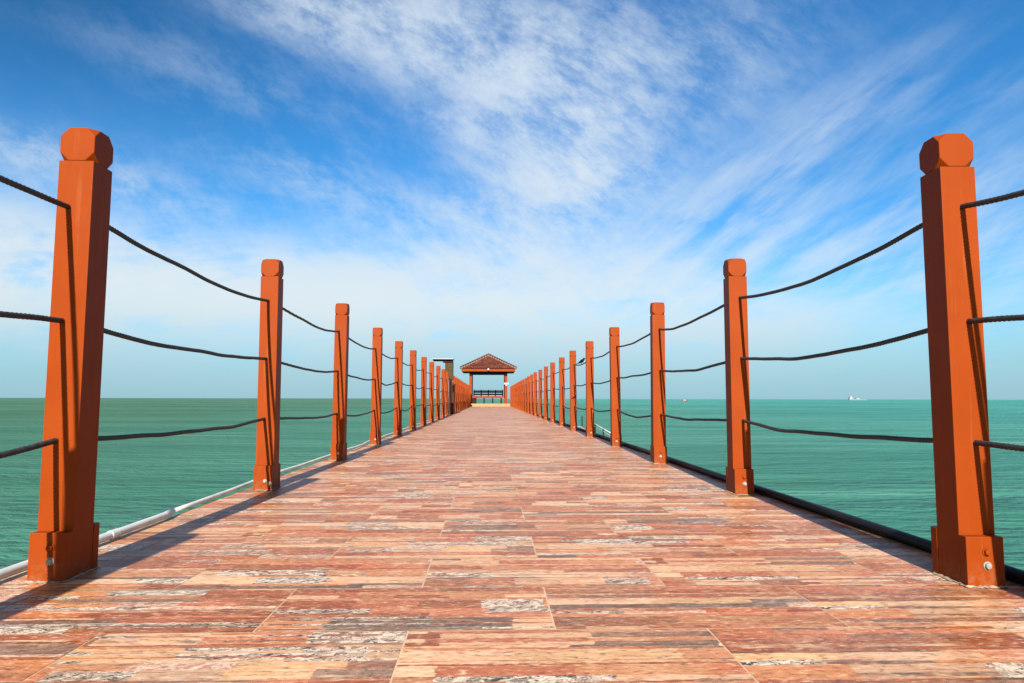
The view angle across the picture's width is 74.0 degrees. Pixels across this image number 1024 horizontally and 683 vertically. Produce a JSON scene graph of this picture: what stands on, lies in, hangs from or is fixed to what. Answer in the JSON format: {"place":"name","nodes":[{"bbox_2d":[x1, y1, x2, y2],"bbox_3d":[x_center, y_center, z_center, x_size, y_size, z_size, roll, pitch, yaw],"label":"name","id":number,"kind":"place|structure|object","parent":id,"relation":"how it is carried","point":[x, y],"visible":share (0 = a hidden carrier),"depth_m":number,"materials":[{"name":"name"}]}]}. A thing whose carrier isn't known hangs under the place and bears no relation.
{"place":"outdoors","nodes":[
{"label":"outdoors","id":0,"kind":"place"},
{"bbox_2d":[0,407,1023,682],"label":"path","id":1,"kind":"structure","parent":0,"point":[490,545],"depth_m":1.68,"materials":[{"name":"wood"}]},
{"bbox_2d":[23,127,112,583],"bbox_3d":[-1.188,0.021,1.852,0.113,1.204,0.170,1,-4,-2],"label":"rope post","id":2,"kind":"object","parent":1,"relation":"on","point":[63,542],"visible":1,"depth_m":1.82,"materials":[{"name":"orange paint"}]},
{"bbox_2d":[0,175,464,387],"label":"rope","id":3,"kind":"object","parent":2,"relation":"attached to","point":[21,187],"visible":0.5,"depth_m":2.32,"materials":[{"name":"black fabric"}]},
{"bbox_2d":[0,420,428,579],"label":"white pipe","id":4,"kind":"object","parent":1,"relation":"on","point":[11,570],"visible":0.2,"depth_m":2.48,"materials":[{"name":"plastic"}]},
{"bbox_2d":[253,259,283,490],"bbox_3d":[-1.279,0.167,3.594,0.113,1.204,0.168,0,-5,-3],"label":"rope post","id":5,"kind":"object","parent":1,"relation":"on","point":[266,474],"visible":1,"depth_m":3.56,"materials":[{"name":"orange paint"}]},
{"bbox_2d":[329,303,349,460],"bbox_3d":[-1.326,0.307,5.263,0.114,1.204,0.167,0,-4,-2],"label":"rope post","id":6,"kind":"object","parent":1,"relation":"on","point":[340,396],"visible":1,"depth_m":5.22,"materials":[{"name":"orange paint"}]},
{"bbox_2d":[369,327,382,444],"bbox_3d":[-1.405,0.458,7.058,0.114,1.204,0.171,0,-5,-2],"label":"rope post","id":7,"kind":"object","parent":1,"relation":"on","point":[376,390],"visible":1,"depth_m":7.02,"materials":[{"name":"orange paint"}]},
{"bbox_2d":[393,341,402,435],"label":"rope post","id":8,"kind":"object","parent":1,"relation":"on","point":[397,426],"visible":1,"depth_m":8.68,"materials":[{"name":"orange paint"}]},
{"bbox_2d":[409,350,416,429],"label":"rope post","id":9,"kind":"object","parent":1,"relation":"on","point":[412,399],"visible":1,"depth_m":10.32,"materials":[{"name":"orange paint"}]},
{"bbox_2d":[420,357,426,424],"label":"rope post","id":10,"kind":"object","parent":1,"relation":"on","point":[423,389],"visible":0.91,"depth_m":12.00,"materials":[{"name":"orange paint"}]},
{"bbox_2d":[429,362,433,421],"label":"rope post","id":11,"kind":"object","parent":1,"relation":"on","point":[431,392],"visible":0.91,"depth_m":13.65,"materials":[{"name":"orange paint"}]},
{"bbox_2d":[435,366,440,419],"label":"rope post","id":12,"kind":"object","parent":1,"relation":"on","point":[437,411],"visible":1,"depth_m":15.31,"materials":[{"name":"orange paint"}]},
{"bbox_2d":[441,369,444,417],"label":"rope post","id":13,"kind":"object","parent":1,"relation":"on","point":[443,394],"visible":1,"depth_m":16.98,"materials":[{"name":"orange paint"}]},
{"bbox_2d":[432,358,454,413],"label":"canopy pillar","id":14,"kind":"structure","parent":1,"relation":"on","point":[449,364],"depth_m":20.33,"materials":[{"name":"brown paint"}]},
{"bbox_2d":[445,372,448,415],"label":"rope post","id":15,"kind":"object","parent":1,"relation":"on","point":[447,394],"visible":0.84,"depth_m":18.65,"materials":[{"name":"orange paint"}]},
{"bbox_2d":[0,401,459,458],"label":"rope","id":16,"kind":"object","parent":15,"relation":"attached to","point":[19,450],"visible":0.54,"depth_m":2.33,"materials":[{"name":"black fabric"}]},
{"bbox_2d":[0,311,464,394],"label":"rope","id":17,"kind":"object","parent":15,"relation":"attached to","point":[13,315],"visible":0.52,"depth_m":2.34,"materials":[{"name":"black fabric"}]},
{"bbox_2d":[452,376,454,391],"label":"rope post","id":18,"kind":"object","parent":1,"relation":"on","point":[453,385],"visible":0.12,"depth_m":21.98,"materials":[{"name":"orange paint"}]},
{"bbox_2d":[455,377,457,411],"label":"rope post","id":19,"kind":"object","parent":1,"relation":"on","point":[456,389],"visible":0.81,"depth_m":23.64,"materials":[{"name":"orange paint"}]},
{"bbox_2d":[457,379,459,410],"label":"rope post","id":20,"kind":"object","parent":1,"relation":"on","point":[458,394],"visible":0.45,"depth_m":25.29,"materials":[{"name":"orange paint"}]},
{"bbox_2d":[459,380,460,410],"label":"rope post","id":21,"kind":"object","parent":1,"relation":"on","point":[460,397],"visible":0.55,"depth_m":26.94,"materials":[{"name":"orange paint"}]},
{"bbox_2d":[461,381,462,409],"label":"rope post","id":22,"kind":"object","parent":1,"relation":"on","point":[462,395],"visible":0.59,"depth_m":28.61,"materials":[{"name":"orange paint"}]},
{"bbox_2d":[464,383,465,408],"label":"rope post","id":23,"kind":"object","parent":1,"relation":"on","point":[465,396],"visible":0.89,"depth_m":31.92,"materials":[{"name":"orange paint"}]},
{"bbox_2d":[460,353,516,406],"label":"pavilion","id":24,"kind":"structure","parent":1,"relation":"on","point":[488,364],"depth_m":41.29,"materials":[{"name":"orange paint"}]},
{"bbox_2d":[472,396,476,403],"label":"bench","id":25,"kind":"object","parent":24,"relation":"on","point":[474,399],"visible":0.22,"depth_m":41.48,"materials":[{"name":"orange paint"}]},
{"bbox_2d":[473,390,502,402],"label":"bench","id":26,"kind":"object","parent":24,"relation":"on","point":[488,392],"visible":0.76,"depth_m":43.52,"materials":[{"name":"orange paint"}]},
{"bbox_2d":[514,384,515,407],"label":"rope post","id":27,"kind":"object","parent":1,"relation":"on","point":[514,394],"visible":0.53,"depth_m":33.36,"materials":[{"name":"orange paint"}]},
{"bbox_2d":[515,383,516,408],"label":"rope post","id":28,"kind":"object","parent":1,"relation":"on","point":[516,397],"visible":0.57,"depth_m":31.67,"materials":[{"name":"orange paint"}]},
{"bbox_2d":[518,381,519,409],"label":"rope post","id":29,"kind":"object","parent":1,"relation":"on","point":[519,395],"visible":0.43,"depth_m":28.36,"materials":[{"name":"orange paint"}]},
{"bbox_2d":[520,380,521,410],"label":"rope post","id":30,"kind":"object","parent":1,"relation":"on","point":[520,395],"visible":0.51,"depth_m":26.70,"materials":[{"name":"orange paint"}]},
{"bbox_2d":[522,379,524,411],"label":"rope post","id":31,"kind":"object","parent":1,"relation":"on","point":[523,395],"visible":1,"depth_m":25.04,"materials":[{"name":"orange paint"}]},
{"bbox_2d":[525,378,526,411],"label":"rope post","id":32,"kind":"object","parent":1,"relation":"on","point":[525,395],"visible":0.61,"depth_m":23.37,"materials":[{"name":"orange paint"}]},
{"bbox_2d":[527,376,529,413],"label":"rope post","id":33,"kind":"object","parent":1,"relation":"on","point":[528,394],"visible":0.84,"depth_m":21.72,"materials":[{"name":"orange paint"}]},
{"bbox_2d":[530,374,533,414],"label":"rope post","id":34,"kind":"object","parent":1,"relation":"on","point":[531,397],"visible":1,"depth_m":20.05,"materials":[{"name":"orange paint"}]},
{"bbox_2d":[534,372,536,415],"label":"rope post","id":35,"kind":"object","parent":1,"relation":"on","point":[535,394],"visible":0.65,"depth_m":18.39,"materials":[{"name":"orange paint"}]},
{"bbox_2d":[538,370,541,417],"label":"rope post","id":36,"kind":"object","parent":1,"relation":"on","point":[539,393],"visible":1,"depth_m":16.73,"materials":[{"name":"orange paint"}]},
{"bbox_2d":[544,366,547,419],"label":"rope post","id":37,"kind":"object","parent":1,"relation":"on","point":[545,393],"visible":0.88,"depth_m":15.07,"materials":[{"name":"orange paint"}]},
{"bbox_2d":[550,362,554,422],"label":"rope post","id":38,"kind":"object","parent":1,"relation":"on","point":[552,392],"visible":1,"depth_m":13.41,"materials":[{"name":"orange paint"}]},
{"bbox_2d":[559,357,564,425],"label":"rope post","id":39,"kind":"object","parent":1,"relation":"on","point":[561,392],"visible":0.93,"depth_m":11.75,"materials":[{"name":"orange paint"}]},
{"bbox_2d":[570,351,576,430],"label":"rope post","id":40,"kind":"object","parent":1,"relation":"on","point":[573,410],"visible":1,"depth_m":10.08,"materials":[{"name":"orange paint"}]},
{"bbox_2d":[585,341,594,436],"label":"rope post","id":41,"kind":"object","parent":1,"relation":"on","point":[590,429],"visible":1,"depth_m":8.43,"materials":[{"name":"orange paint"}]},
{"bbox_2d":[609,327,622,446],"bbox_3d":[1.032,0.450,6.806,0.114,1.186,0.171,0,-5,1],"label":"rope post","id":42,"kind":"object","parent":1,"relation":"on","point":[615,398],"visible":1,"depth_m":6.76,"materials":[{"name":"orange paint"}]},
{"bbox_2d":[649,302,667,463],"bbox_3d":[1.085,0.303,5.056,0.114,1.186,0.168,0,-4,1],"label":"rope post","id":43,"kind":"object","parent":1,"relation":"on","point":[658,451],"visible":1,"depth_m":5.02,"materials":[{"name":"orange paint"}]},
{"bbox_2d":[723,258,754,494],"bbox_3d":[1.149,0.170,3.470,0.113,1.186,0.168,0,-5,1],"label":"rope post","id":44,"kind":"object","parent":1,"relation":"on","point":[739,476],"visible":1,"depth_m":3.43,"materials":[{"name":"orange paint"}]},
{"bbox_2d":[515,189,1023,388],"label":"rope","id":45,"kind":"object","parent":44,"relation":"attached to","point":[1008,196],"visible":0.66,"depth_m":2.35,"materials":[{"name":"black fabric"}]},
{"bbox_2d":[537,414,1023,585],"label":"black pipe","id":46,"kind":"object","parent":1,"relation":"on","point":[1014,574],"visible":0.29,"depth_m":2.60,"materials":[{"name":"plastic"}]},
{"bbox_2d":[919,133,1007,587],"bbox_3d":[1.194,0.033,1.829,0.113,1.186,0.170,0,-5,0],"label":"rope post","id":47,"kind":"object","parent":1,"relation":"on","point":[967,546],"visible":1,"depth_m":1.80,"materials":[{"name":"orange paint"}]},
{"bbox_2d":[524,402,1023,451],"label":"rope","id":48,"kind":"object","parent":47,"relation":"attached to","point":[1014,447],"visible":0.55,"depth_m":2.35,"materials":[{"name":"black fabric"}]},
{"bbox_2d":[536,314,1023,391],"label":"rope","id":49,"kind":"object","parent":47,"relation":"attached to","point":[968,321],"visible":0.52,"depth_m":2.35,"materials":[{"name":"black fabric"}]},
{"bbox_2d":[0,398,1023,579],"bbox_3d":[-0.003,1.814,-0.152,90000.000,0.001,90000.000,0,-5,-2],"label":"water","id":50,"kind":"structure","parent":0,"point":[889,483],"depth_m":24.16,"materials":[{"name":"teal liquid"}]},
{"bbox_2d":[577,416,610,435],"bbox_3d":[1.869,4.699,19.798,1.170,4.901,5.901,0,-5,-2],"label":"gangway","id":51,"kind":"object","parent":50,"relation":"in","point":[582,427],"visible":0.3,"depth_m":19.93,"materials":[{"name":"metal"}]},
{"bbox_2d":[848,397,866,399],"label":"ship","id":52,"kind":"object","parent":50,"relation":"on","point":[849,398],"visible":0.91,"depth_m":1517.34,"materials":[{"name":"grey paint"}]},
{"bbox_2d":[0,0,1023,399],"label":"sky","id":53,"kind":"structure","parent":0,"point":[519,183],"materials":[{"name":"blue"}]}
]}

